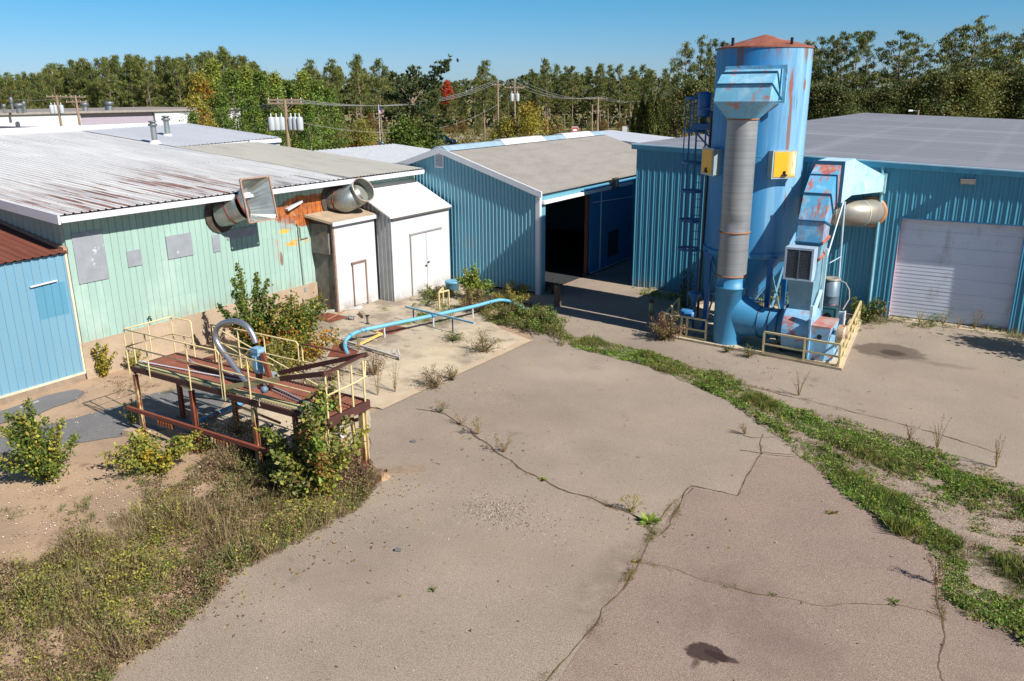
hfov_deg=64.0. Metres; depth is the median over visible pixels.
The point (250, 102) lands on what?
aspen tree
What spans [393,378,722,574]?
gravel
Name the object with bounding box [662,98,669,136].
cedar tree
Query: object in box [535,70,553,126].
pine tree
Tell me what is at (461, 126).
broadleaf tree
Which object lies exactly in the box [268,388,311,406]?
cable
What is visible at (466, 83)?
wood
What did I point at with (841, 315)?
junction post
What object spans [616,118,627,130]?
broadleaf tree
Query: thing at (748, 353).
weed clump
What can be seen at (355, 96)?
pine tree
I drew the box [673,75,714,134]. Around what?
broadleaf tree
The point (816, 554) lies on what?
asphalt
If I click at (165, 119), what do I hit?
roof vent pipe
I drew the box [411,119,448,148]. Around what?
broadleaf tree
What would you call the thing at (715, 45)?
pine tree
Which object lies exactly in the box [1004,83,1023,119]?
broadleaf tree
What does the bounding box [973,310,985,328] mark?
weed
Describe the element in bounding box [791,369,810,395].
weed
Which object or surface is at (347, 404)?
work platform
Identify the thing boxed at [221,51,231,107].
pine tree
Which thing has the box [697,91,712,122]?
drum
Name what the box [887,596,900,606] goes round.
rosette weed
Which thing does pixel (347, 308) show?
long board
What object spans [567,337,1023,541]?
green weeds
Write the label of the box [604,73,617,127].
pine tree
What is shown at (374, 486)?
dry weeds
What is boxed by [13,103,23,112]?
roof ventilator
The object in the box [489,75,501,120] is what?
pine tree
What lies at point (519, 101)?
pine tree
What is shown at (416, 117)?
broadleaf tree
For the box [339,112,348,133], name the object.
broadleaf tree
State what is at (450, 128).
broadleaf tree
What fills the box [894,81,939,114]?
broadleaf tree
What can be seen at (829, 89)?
broadleaf tree
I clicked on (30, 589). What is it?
weeds
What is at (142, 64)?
pine tree
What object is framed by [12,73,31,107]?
pine tree
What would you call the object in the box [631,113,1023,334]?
warehouse
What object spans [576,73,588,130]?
pine tree
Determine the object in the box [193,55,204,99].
pine tree
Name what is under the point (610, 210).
sliding door
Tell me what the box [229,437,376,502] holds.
weeds
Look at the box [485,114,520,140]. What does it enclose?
broadleaf tree
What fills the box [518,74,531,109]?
pine tree
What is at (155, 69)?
pine tree
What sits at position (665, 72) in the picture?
pine tree
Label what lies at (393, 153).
building
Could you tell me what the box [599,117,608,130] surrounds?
broadleaf tree
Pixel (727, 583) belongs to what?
crack moss
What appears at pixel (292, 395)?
conduit
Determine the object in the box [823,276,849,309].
tank
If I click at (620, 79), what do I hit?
pine tree
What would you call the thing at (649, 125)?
cedar tree
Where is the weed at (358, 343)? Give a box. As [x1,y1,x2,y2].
[355,329,362,351]
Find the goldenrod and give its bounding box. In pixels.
[492,278,532,306]
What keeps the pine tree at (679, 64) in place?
on the ground at (84, 462)
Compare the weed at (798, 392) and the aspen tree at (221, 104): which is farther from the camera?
the aspen tree at (221, 104)
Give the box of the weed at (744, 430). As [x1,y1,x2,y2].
[737,422,746,433]
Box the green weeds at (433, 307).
[409,285,466,324]
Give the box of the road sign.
[572,127,577,131]
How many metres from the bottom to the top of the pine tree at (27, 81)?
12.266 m
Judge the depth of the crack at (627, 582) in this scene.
14.82 m
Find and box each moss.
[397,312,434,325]
[428,409,660,529]
[530,454,787,680]
[640,560,933,615]
[642,488,690,542]
[654,362,968,444]
[933,583,949,620]
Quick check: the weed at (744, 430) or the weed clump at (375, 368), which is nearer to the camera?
the weed at (744, 430)
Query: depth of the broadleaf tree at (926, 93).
98.86 m
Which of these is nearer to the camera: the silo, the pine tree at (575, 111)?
the silo
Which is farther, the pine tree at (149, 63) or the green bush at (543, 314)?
the pine tree at (149, 63)
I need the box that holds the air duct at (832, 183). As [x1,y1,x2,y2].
[783,158,886,310]
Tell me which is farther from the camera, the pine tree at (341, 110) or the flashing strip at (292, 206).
the pine tree at (341, 110)
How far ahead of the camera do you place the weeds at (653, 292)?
33.34 m
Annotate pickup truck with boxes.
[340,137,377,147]
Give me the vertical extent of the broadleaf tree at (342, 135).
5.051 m
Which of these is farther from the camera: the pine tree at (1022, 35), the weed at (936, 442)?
the pine tree at (1022, 35)
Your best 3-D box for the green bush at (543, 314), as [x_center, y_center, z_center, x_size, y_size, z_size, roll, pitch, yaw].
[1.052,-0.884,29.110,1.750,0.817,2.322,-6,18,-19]
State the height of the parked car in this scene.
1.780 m
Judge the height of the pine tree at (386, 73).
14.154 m
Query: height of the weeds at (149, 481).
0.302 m
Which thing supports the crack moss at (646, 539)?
on the asphalt at (816, 554)
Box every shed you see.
[304,207,377,312]
[360,179,450,301]
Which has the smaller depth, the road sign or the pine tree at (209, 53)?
the road sign
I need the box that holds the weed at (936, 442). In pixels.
[930,415,951,447]
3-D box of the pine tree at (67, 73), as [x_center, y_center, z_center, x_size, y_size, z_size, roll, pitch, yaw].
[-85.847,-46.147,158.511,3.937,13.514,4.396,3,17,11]
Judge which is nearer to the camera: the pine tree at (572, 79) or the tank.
the tank
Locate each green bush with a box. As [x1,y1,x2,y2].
[418,284,457,298]
[454,263,496,299]
[489,295,533,320]
[519,303,569,329]
[669,284,701,307]
[771,286,788,305]
[849,296,889,322]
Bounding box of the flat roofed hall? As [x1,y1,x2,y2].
[0,126,172,201]
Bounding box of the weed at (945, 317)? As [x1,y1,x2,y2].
[940,308,952,325]
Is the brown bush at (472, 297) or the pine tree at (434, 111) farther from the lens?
the pine tree at (434, 111)
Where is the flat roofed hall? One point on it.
(18, 127)
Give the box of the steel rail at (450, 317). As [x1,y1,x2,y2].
[405,306,474,332]
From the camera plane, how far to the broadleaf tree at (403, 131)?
82.01 m
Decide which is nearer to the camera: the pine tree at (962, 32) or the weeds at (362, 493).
the weeds at (362, 493)
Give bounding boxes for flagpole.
[378,104,386,139]
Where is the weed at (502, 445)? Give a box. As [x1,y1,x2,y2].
[489,434,511,451]
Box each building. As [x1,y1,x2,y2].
[0,107,241,129]
[0,121,424,379]
[314,143,430,163]
[602,130,673,143]
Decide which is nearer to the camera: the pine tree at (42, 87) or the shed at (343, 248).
the shed at (343, 248)
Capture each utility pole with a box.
[46,95,66,125]
[65,95,86,124]
[267,97,303,146]
[492,81,502,128]
[505,81,524,136]
[591,104,592,130]
[593,97,606,130]
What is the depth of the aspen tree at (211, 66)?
80.36 m
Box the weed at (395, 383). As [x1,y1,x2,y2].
[388,360,400,391]
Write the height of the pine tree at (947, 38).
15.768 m
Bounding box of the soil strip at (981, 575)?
[566,339,1023,634]
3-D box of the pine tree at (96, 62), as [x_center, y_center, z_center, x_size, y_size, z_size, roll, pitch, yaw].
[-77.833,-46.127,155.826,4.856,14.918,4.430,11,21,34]
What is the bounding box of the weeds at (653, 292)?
[632,287,688,302]
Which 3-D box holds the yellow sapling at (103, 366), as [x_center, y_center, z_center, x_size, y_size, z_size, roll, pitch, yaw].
[-12.096,0.535,24.198,0.622,1.153,0.650,10,20,31]
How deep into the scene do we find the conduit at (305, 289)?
30.45 m
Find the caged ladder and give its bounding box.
[678,92,708,305]
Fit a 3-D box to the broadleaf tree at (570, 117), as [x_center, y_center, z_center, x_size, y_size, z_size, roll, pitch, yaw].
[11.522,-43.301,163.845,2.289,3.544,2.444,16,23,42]
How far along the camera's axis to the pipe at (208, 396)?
21.16 m
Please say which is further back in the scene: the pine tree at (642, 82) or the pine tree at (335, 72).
the pine tree at (642, 82)
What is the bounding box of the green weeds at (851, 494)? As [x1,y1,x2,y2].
[572,342,1023,644]
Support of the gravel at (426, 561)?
on the asphalt at (630, 429)
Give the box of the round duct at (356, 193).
[321,178,374,212]
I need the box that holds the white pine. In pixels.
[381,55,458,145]
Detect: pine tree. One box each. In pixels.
[0,71,10,108]
[1,72,17,108]
[6,74,15,103]
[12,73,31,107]
[12,76,35,108]
[17,72,41,108]
[27,72,47,108]
[31,71,52,108]
[39,67,59,106]
[40,64,66,104]
[47,62,67,102]
[53,62,70,107]
[60,66,76,106]
[65,59,86,107]
[71,61,91,106]
[73,58,101,107]
[81,62,104,107]
[90,58,113,107]
[95,58,123,106]
[96,56,121,100]
[107,54,131,106]
[114,53,145,106]
[124,59,150,106]
[132,54,152,106]
[132,56,161,106]
[144,60,160,106]
[150,55,175,106]
[153,60,168,106]
[160,55,182,106]
[167,58,191,106]
[173,55,188,99]
[179,53,199,106]
[193,51,211,105]
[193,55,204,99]
[204,50,221,97]
[214,46,238,107]
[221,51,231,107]
[225,54,242,118]
[236,53,245,119]
[238,56,252,123]
[248,61,268,121]
[262,70,270,130]
[298,59,322,102]
[321,67,337,108]
[322,58,348,112]
[331,76,344,113]
[332,75,347,113]
[334,65,351,116]
[344,53,372,119]
[346,61,365,118]
[348,71,360,120]
[352,65,368,120]
[361,67,374,120]
[364,65,380,131]
[368,58,391,140]
[376,66,392,123]
[378,76,391,128]
[384,75,396,126]
[394,73,406,118]
[403,73,416,110]
[417,86,427,117]
[427,88,437,120]
[429,83,439,119]
[439,79,451,116]
[444,94,455,131]
[452,80,460,128]
[456,91,467,116]
[458,85,469,123]
[467,78,480,131]
[471,65,486,127]
[473,59,494,141]
[477,67,492,131]
[487,75,500,126]
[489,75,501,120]
[500,89,509,116]
[502,84,513,119]
[513,82,523,119]
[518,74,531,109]
[525,69,538,104]
[527,81,538,108]
[530,73,542,118]
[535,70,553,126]
[537,58,557,130]
[548,77,561,115]
[550,63,567,115]
[554,65,573,124]
[564,65,582,126]
[567,71,580,126]
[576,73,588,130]
[580,66,594,125]
[589,63,607,108]
[592,63,607,125]
[599,64,616,129]
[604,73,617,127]
[609,64,630,130]
[620,75,630,123]
[624,66,639,129]
[628,70,641,115]
[633,63,649,104]
[638,68,656,101]
[644,70,659,101]
[658,68,670,111]
[658,79,670,107]
[662,40,700,135]
[668,74,678,112]
[679,34,715,133]
[695,39,725,102]
[804,40,833,88]
[811,36,840,102]
[815,35,848,103]
[822,30,865,105]
[839,30,875,92]
[842,30,887,103]
[870,30,934,104]
[875,34,939,95]
[917,37,968,115]
[920,24,987,115]
[941,14,1017,91]
[961,24,1020,104]
[974,39,1014,73]
[975,34,1023,106]
[992,26,1023,98]
[1005,32,1023,72]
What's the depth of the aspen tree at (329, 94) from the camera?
76.59 m
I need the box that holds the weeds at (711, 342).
[676,331,795,354]
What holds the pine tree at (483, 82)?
on the ground at (84, 462)
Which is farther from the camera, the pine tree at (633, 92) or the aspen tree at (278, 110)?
the pine tree at (633, 92)
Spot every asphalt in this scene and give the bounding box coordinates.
[0,388,223,452]
[0,389,84,422]
[106,257,1023,680]
[559,456,1023,680]
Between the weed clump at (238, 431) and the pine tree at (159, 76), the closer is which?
the weed clump at (238, 431)
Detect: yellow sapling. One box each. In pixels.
[91,342,117,377]
[119,397,144,423]
[123,342,146,365]
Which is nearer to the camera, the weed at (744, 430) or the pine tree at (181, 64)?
the weed at (744, 430)
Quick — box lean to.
[0,220,85,405]
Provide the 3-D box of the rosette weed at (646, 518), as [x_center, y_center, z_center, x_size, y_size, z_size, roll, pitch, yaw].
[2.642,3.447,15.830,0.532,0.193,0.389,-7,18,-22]
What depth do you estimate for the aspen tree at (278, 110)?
68.27 m
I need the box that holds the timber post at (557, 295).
[554,285,560,306]
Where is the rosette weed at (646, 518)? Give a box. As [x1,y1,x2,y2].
[638,511,661,526]
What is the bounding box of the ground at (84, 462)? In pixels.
[0,96,1003,680]
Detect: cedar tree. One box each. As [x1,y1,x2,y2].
[629,99,638,132]
[635,93,647,133]
[642,90,656,134]
[654,92,664,135]
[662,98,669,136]
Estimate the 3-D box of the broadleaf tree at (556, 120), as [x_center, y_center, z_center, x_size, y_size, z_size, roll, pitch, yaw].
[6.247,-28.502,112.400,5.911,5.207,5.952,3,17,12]
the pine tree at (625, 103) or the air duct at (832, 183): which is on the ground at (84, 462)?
the pine tree at (625, 103)
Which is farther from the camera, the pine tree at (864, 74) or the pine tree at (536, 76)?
the pine tree at (536, 76)
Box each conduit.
[139,360,240,380]
[267,384,315,404]
[297,223,307,291]
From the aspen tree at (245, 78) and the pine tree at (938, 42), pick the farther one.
the pine tree at (938, 42)
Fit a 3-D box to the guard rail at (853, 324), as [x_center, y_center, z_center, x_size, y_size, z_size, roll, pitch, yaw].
[10.283,-0.448,27.214,2.360,0.718,5.860,10,20,31]
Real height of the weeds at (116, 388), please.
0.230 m
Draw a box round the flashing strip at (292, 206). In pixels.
[285,200,302,211]
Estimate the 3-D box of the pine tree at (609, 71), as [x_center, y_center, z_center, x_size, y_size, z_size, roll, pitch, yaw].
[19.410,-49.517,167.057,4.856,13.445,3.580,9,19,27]
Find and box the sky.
[0,0,1023,102]
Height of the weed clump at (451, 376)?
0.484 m
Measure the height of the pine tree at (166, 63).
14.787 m
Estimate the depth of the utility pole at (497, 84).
116.63 m
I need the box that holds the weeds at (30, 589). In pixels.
[0,443,380,680]
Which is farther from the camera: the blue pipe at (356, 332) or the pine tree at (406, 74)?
the pine tree at (406, 74)
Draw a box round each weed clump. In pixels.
[173,418,220,457]
[220,414,251,438]
[229,420,292,456]
[298,377,321,386]
[317,356,350,383]
[338,448,373,483]
[360,351,391,376]
[414,361,450,389]
[441,327,471,342]
[446,364,459,380]
[463,325,504,354]
[542,278,562,294]
[718,346,734,352]
[742,343,758,358]
[772,338,783,351]
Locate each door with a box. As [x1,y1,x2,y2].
[351,259,368,306]
[411,232,427,295]
[426,229,441,289]
[588,184,633,273]
[889,219,1023,328]
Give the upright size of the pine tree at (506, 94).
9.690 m
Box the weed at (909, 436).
[905,423,919,439]
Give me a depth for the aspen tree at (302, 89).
78.39 m
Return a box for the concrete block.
[122,427,140,436]
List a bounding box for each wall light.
[609,177,618,188]
[960,179,975,184]
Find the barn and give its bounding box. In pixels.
[358,131,636,294]
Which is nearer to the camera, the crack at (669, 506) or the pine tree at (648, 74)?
the crack at (669, 506)
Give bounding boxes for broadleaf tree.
[322,117,350,147]
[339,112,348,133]
[344,116,381,146]
[365,112,380,134]
[375,113,430,148]
[382,120,389,133]
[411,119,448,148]
[412,111,422,125]
[438,80,454,129]
[442,113,456,133]
[456,116,469,133]
[473,113,482,134]
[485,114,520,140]
[493,110,503,133]
[495,100,559,137]
[539,113,569,135]
[565,115,573,131]
[585,116,594,131]
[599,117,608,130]
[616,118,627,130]
[662,82,694,137]
[668,74,713,137]
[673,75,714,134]
[807,76,862,118]
[807,77,838,119]
[807,84,822,118]
[810,82,864,119]
[847,85,876,113]
[852,83,881,113]
[861,81,907,113]
[872,78,923,114]
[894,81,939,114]
[903,64,969,115]
[912,81,940,115]
[933,66,981,117]
[943,68,1002,118]
[962,65,1012,118]
[970,71,1021,117]
[986,71,1023,118]
[989,65,1020,117]
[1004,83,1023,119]
[1006,97,1023,119]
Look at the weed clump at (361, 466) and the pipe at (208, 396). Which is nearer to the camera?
the weed clump at (361, 466)
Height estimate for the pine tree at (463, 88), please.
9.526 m
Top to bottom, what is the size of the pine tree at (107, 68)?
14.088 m
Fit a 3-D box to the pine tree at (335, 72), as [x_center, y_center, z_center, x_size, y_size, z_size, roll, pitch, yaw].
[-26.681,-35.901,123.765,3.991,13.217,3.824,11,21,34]
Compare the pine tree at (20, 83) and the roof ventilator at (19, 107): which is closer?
the roof ventilator at (19, 107)
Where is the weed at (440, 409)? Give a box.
[435,400,449,412]
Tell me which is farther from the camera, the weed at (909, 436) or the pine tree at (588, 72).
the pine tree at (588, 72)
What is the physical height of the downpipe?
7.151 m
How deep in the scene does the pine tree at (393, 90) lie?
178.49 m
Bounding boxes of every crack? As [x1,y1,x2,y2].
[420,409,655,531]
[546,452,798,680]
[644,488,692,541]
[645,563,936,614]
[747,385,995,452]
[935,584,945,680]
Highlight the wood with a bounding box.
[10,68,1011,128]
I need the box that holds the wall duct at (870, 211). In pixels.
[797,196,887,226]
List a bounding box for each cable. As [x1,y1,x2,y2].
[188,357,237,376]
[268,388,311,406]
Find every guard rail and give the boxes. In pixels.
[663,297,707,340]
[762,301,861,366]
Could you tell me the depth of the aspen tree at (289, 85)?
80.39 m
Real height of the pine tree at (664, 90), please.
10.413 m
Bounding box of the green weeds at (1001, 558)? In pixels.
[968,511,1023,579]
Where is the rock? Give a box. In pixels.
[375,471,390,481]
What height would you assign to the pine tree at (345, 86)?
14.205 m
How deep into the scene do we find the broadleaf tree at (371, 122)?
160.18 m
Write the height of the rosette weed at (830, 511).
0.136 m
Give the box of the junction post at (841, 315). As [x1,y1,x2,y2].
[838,311,845,348]
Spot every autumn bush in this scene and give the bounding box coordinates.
[237,289,342,365]
[237,334,313,380]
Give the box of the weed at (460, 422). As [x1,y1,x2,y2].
[454,411,467,424]
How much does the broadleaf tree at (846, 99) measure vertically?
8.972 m
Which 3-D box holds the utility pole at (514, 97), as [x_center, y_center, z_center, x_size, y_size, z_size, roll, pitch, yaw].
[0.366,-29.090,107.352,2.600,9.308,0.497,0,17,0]
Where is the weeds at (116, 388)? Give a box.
[77,367,246,406]
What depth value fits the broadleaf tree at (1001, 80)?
97.69 m
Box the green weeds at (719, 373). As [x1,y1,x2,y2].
[564,331,766,403]
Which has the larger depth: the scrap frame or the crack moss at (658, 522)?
the scrap frame
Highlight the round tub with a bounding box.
[445,279,459,290]
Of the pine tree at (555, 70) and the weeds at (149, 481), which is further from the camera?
the pine tree at (555, 70)
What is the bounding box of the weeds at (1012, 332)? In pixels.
[845,312,1023,341]
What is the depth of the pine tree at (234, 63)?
144.44 m
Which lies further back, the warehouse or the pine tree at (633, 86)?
the pine tree at (633, 86)
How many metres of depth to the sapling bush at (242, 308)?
25.38 m
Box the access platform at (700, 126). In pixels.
[691,94,712,146]
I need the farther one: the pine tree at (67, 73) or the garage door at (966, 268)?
the pine tree at (67, 73)
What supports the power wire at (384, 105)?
attached to the utility pole at (497, 84)
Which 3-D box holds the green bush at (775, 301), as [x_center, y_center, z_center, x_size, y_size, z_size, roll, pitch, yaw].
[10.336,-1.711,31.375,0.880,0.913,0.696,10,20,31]
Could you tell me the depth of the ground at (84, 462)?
17.24 m
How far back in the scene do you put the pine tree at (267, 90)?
142.93 m
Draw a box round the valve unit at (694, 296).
[679,291,700,327]
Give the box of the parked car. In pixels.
[431,134,456,144]
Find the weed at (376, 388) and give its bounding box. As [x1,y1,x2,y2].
[368,353,388,394]
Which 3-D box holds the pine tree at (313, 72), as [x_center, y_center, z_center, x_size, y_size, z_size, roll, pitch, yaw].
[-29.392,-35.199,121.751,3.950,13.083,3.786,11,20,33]
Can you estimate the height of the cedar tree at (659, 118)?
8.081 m
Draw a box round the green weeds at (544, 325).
[478,292,567,345]
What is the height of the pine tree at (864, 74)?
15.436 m
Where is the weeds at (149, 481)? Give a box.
[0,464,212,571]
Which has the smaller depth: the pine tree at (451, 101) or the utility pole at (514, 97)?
the utility pole at (514, 97)
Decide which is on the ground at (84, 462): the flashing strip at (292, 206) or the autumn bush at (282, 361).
the autumn bush at (282, 361)
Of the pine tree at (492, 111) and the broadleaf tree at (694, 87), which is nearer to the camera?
the broadleaf tree at (694, 87)
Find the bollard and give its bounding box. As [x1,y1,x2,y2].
[648,299,653,317]
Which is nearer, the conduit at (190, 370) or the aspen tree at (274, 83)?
the conduit at (190, 370)
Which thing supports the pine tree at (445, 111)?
on the ground at (84, 462)
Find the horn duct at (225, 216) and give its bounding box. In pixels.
[205,175,277,232]
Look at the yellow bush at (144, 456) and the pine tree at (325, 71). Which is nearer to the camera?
the yellow bush at (144, 456)
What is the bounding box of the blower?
[779,249,848,360]
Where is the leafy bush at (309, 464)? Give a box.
[253,378,370,505]
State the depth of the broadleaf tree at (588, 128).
163.33 m
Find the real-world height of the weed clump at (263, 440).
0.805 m
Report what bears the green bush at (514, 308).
on the ground at (84, 462)
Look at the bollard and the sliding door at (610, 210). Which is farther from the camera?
the sliding door at (610, 210)
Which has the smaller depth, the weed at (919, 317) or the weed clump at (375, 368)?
the weed clump at (375, 368)
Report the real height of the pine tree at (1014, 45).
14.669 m
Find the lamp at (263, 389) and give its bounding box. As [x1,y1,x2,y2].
[260,383,267,392]
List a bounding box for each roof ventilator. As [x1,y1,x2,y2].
[1,104,5,112]
[8,97,14,112]
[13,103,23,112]
[21,101,26,112]
[80,102,88,110]
[104,101,113,109]
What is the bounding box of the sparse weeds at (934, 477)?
[564,336,1023,628]
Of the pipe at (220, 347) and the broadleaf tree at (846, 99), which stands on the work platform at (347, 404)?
the pipe at (220, 347)
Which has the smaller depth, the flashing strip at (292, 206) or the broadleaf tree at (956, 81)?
the flashing strip at (292, 206)
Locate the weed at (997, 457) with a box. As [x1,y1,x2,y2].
[993,436,1005,466]
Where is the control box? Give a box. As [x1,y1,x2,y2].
[822,305,838,317]
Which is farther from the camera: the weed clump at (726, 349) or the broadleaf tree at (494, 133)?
the broadleaf tree at (494, 133)
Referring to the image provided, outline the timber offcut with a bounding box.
[358,311,365,317]
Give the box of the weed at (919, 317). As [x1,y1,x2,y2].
[916,308,924,321]
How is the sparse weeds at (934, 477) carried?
on the soil strip at (981, 575)
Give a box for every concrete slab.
[206,395,370,448]
[238,284,526,407]
[375,339,531,408]
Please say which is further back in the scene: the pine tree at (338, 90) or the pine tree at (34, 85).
the pine tree at (338, 90)
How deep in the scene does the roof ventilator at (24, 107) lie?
101.53 m
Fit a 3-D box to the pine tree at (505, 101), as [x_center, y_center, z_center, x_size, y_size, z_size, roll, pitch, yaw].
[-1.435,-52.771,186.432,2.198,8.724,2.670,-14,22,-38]
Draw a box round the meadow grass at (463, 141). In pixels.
[293,130,680,146]
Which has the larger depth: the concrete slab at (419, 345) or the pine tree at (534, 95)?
the pine tree at (534, 95)
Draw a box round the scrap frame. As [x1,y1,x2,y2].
[328,330,400,358]
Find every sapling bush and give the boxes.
[0,397,80,484]
[216,263,282,357]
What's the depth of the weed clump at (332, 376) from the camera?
23.66 m
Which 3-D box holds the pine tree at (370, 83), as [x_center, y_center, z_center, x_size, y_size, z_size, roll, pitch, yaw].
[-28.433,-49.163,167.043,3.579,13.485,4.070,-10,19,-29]
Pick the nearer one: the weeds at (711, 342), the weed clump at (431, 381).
the weed clump at (431, 381)
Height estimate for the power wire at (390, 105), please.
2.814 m
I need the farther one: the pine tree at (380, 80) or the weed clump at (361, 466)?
the pine tree at (380, 80)
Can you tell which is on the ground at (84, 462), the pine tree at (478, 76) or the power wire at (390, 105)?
the pine tree at (478, 76)
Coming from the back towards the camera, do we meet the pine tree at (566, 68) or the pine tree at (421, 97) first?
the pine tree at (566, 68)
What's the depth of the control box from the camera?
26.20 m
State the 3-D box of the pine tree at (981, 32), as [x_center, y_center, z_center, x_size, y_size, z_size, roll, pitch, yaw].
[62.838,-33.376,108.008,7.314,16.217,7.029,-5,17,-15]
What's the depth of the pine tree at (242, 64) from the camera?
152.06 m
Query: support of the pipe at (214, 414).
on the asphalt at (92, 426)
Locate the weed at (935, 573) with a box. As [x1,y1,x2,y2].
[923,554,957,584]
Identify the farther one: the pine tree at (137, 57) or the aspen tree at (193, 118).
the pine tree at (137, 57)
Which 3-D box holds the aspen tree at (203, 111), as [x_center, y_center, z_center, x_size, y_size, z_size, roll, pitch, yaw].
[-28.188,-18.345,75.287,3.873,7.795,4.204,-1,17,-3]
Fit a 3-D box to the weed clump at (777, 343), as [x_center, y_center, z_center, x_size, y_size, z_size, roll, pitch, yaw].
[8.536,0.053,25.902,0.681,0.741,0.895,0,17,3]
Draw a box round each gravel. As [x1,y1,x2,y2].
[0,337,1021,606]
[152,431,573,677]
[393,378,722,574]
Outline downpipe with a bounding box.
[696,111,712,317]
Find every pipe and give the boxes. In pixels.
[148,121,160,143]
[161,116,171,135]
[195,392,230,402]
[199,402,244,422]
[212,318,258,389]
[343,298,524,353]
[712,118,784,344]
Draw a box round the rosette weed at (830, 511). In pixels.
[826,509,838,513]
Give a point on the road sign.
(574, 129)
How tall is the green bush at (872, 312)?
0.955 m
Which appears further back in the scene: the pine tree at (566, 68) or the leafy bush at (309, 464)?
the pine tree at (566, 68)
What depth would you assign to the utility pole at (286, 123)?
62.14 m
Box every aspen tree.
[178,69,233,126]
[184,111,205,125]
[191,99,217,127]
[197,55,237,129]
[206,89,243,130]
[214,67,262,132]
[237,62,267,131]
[239,94,268,134]
[241,67,290,134]
[262,69,298,147]
[269,106,294,146]
[279,76,309,148]
[289,68,320,149]
[294,99,325,150]
[295,76,340,149]
[311,84,355,149]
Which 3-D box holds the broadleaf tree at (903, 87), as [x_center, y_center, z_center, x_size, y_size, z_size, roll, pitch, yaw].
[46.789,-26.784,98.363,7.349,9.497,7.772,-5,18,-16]
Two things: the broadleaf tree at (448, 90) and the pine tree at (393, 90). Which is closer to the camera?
the broadleaf tree at (448, 90)
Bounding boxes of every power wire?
[282,80,493,105]
[297,80,497,105]
[303,80,501,105]
[304,104,497,132]
[523,81,600,98]
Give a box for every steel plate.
[312,313,346,322]
[328,344,357,356]
[378,325,408,333]
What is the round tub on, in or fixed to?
on the concrete slab at (419, 345)
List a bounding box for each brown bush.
[451,287,493,311]
[647,311,690,342]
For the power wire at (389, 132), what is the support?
attached to the utility pole at (286, 123)
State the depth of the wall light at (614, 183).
37.60 m
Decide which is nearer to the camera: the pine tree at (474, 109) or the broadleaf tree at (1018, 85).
the broadleaf tree at (1018, 85)
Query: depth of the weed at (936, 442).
18.80 m
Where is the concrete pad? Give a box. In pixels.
[670,303,861,370]
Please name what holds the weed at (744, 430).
on the asphalt at (630, 429)
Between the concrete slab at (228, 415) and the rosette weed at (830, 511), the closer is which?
the rosette weed at (830, 511)
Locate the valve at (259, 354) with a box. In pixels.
[249,346,274,388]
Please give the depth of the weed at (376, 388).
22.43 m
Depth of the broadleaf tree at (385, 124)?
163.23 m
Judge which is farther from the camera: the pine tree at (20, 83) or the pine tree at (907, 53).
the pine tree at (20, 83)
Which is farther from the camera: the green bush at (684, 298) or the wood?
the wood
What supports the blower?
on the concrete pad
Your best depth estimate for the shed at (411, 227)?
33.17 m
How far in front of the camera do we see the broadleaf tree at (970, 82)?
94.64 m
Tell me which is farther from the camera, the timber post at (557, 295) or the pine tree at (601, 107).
the pine tree at (601, 107)
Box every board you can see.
[314,306,361,312]
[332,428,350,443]
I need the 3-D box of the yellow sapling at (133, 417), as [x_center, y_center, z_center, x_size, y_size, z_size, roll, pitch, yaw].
[-9.609,1.744,20.708,0.641,0.785,0.442,-5,17,-14]
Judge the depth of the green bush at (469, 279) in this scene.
32.56 m
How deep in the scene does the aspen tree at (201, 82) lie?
78.35 m
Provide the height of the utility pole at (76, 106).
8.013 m
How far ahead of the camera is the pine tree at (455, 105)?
183.08 m
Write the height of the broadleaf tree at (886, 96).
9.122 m
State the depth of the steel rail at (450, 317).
28.54 m
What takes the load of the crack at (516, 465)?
on the asphalt at (630, 429)
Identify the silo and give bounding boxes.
[699,35,814,338]
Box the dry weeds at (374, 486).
[333,456,392,517]
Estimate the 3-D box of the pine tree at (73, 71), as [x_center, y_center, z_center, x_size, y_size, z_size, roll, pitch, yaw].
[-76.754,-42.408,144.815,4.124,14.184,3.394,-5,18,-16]
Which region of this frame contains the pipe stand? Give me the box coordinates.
[436,287,449,309]
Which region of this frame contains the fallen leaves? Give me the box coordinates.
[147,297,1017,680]
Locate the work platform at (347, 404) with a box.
[123,316,370,496]
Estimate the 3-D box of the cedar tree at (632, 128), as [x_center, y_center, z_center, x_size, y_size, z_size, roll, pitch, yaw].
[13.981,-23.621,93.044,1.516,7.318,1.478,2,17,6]
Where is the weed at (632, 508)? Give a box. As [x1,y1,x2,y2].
[617,494,644,511]
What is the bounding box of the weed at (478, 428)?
[470,416,484,433]
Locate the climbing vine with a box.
[680,270,693,300]
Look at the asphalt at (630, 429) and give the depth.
17.55 m
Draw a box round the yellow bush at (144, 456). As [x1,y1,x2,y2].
[95,426,202,476]
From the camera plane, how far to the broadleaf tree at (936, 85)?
94.72 m

